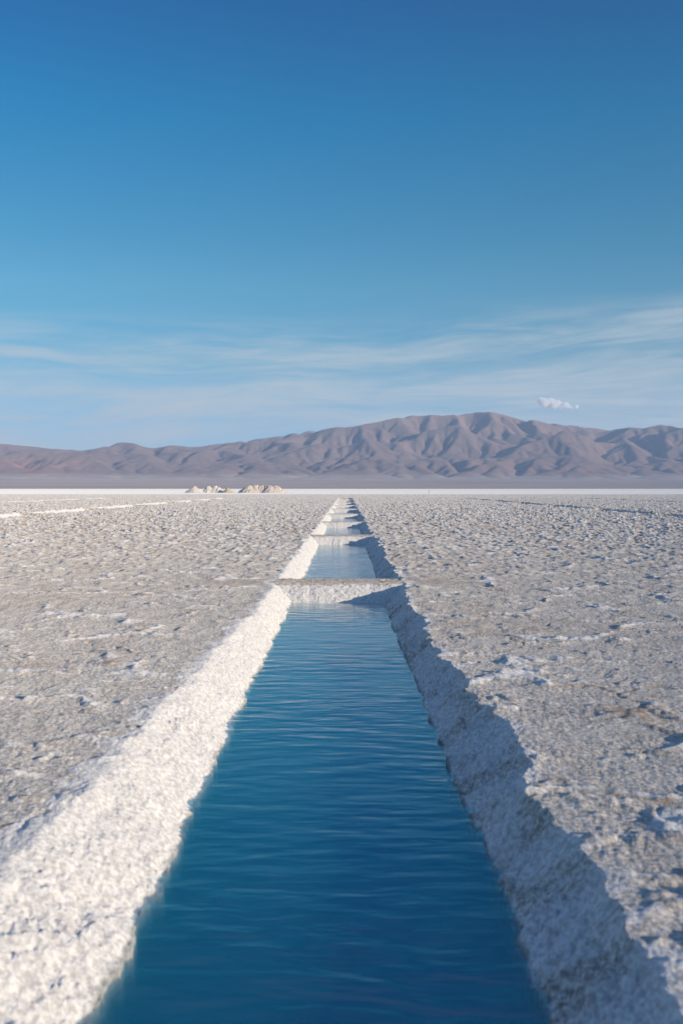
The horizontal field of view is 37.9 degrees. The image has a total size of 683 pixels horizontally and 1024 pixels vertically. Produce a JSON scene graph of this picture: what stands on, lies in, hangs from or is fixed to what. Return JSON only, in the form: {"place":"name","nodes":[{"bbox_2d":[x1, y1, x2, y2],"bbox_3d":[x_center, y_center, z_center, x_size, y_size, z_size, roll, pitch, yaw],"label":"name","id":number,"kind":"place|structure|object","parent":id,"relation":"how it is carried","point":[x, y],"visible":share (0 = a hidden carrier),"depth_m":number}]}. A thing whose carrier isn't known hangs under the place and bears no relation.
{"place":"outdoors","nodes":[
{"label":"outdoors","id":0,"kind":"place"},
{"bbox_2d":[302,544,375,578],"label":"water","id":1,"kind":"structure","parent":0,"point":[334,561],"depth_m":24.56},
{"bbox_2d":[0,489,682,1023],"bbox_3d":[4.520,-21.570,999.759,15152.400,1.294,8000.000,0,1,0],"label":"salt flat","id":2,"kind":"structure","parent":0,"point":[480,821],"depth_m":6.66},
{"bbox_2d":[185,486,203,492],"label":"salt mound","id":3,"kind":"object","parent":2,"relation":"on","point":[194,489],"visible":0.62,"depth_m":373.17},
{"bbox_2d":[203,486,223,492],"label":"salt mound","id":4,"kind":"object","parent":2,"relation":"on","point":[213,489],"visible":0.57,"depth_m":376.48},
{"bbox_2d":[222,488,233,492],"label":"salt mound","id":5,"kind":"object","parent":2,"relation":"on","point":[227,490],"visible":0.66,"depth_m":372.15},
{"bbox_2d":[238,485,286,492],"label":"salt mound","id":6,"kind":"object","parent":2,"relation":"on","point":[262,489],"visible":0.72,"depth_m":372.83},
{"bbox_2d":[270,578,404,616],"bbox_3d":[-0.051,1.661,17.099,3.744,0.964,2.610,0,1,0],"label":"salt bar","id":7,"kind":"object","parent":2,"relation":"on","point":[315,590],"visible":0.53,"depth_m":16.40},
{"bbox_2d":[310,534,374,544],"bbox_3d":[0.013,1.266,33.885,3.720,0.971,2.790,0,1,0],"label":"salt bar","id":8,"kind":"object","parent":2,"relation":"on","point":[341,539],"visible":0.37,"depth_m":33.12},
{"bbox_2d":[321,521,364,527],"bbox_3d":[0.075,0.923,47.720,3.720,0.936,2.670,0,1,0],"label":"salt bar","id":9,"kind":"object","parent":2,"relation":"on","point":[344,524],"visible":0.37,"depth_m":47.00},
{"bbox_2d":[332,509,355,511],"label":"salt bar","id":10,"kind":"object","parent":2,"relation":"on","point":[344,510],"visible":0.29,"depth_m":77.73},
{"bbox_2d":[329,513,359,517],"bbox_3d":[0.144,0.591,62.831,3.720,0.983,2.700,0,1,0],"label":"salt bar","id":11,"kind":"object","parent":2,"relation":"on","point":[349,515],"visible":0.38,"depth_m":62.07},
{"bbox_2d":[334,505,354,507],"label":"salt bar","id":12,"kind":"object","parent":2,"relation":"on","point":[344,506],"visible":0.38,"depth_m":95.15},
{"bbox_2d":[336,502,353,504],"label":"salt bar","id":13,"kind":"object","parent":2,"relation":"on","point":[344,503],"visible":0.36,"depth_m":113.46},
{"bbox_2d":[0,412,682,488],"bbox_3d":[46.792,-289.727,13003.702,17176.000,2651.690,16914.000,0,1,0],"label":"hills","id":14,"kind":"structure","parent":0,"point":[484,450],"depth_m":13977.33},
{"bbox_2d":[0,0,682,450],"label":"sky","id":15,"kind":"structure","parent":0,"point":[222,221]},
{"bbox_2d":[324,528,361,534],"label":"water","id":16,"kind":"structure","parent":0,"point":[345,531],"depth_m":42.84},
{"bbox_2d":[330,518,356,521],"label":"water","id":17,"kind":"structure","parent":0,"point":[343,519],"depth_m":59.43},
{"bbox_2d":[334,512,354,513],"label":"water","id":18,"kind":"structure","parent":0,"point":[344,512],"depth_m":76.76}
]}

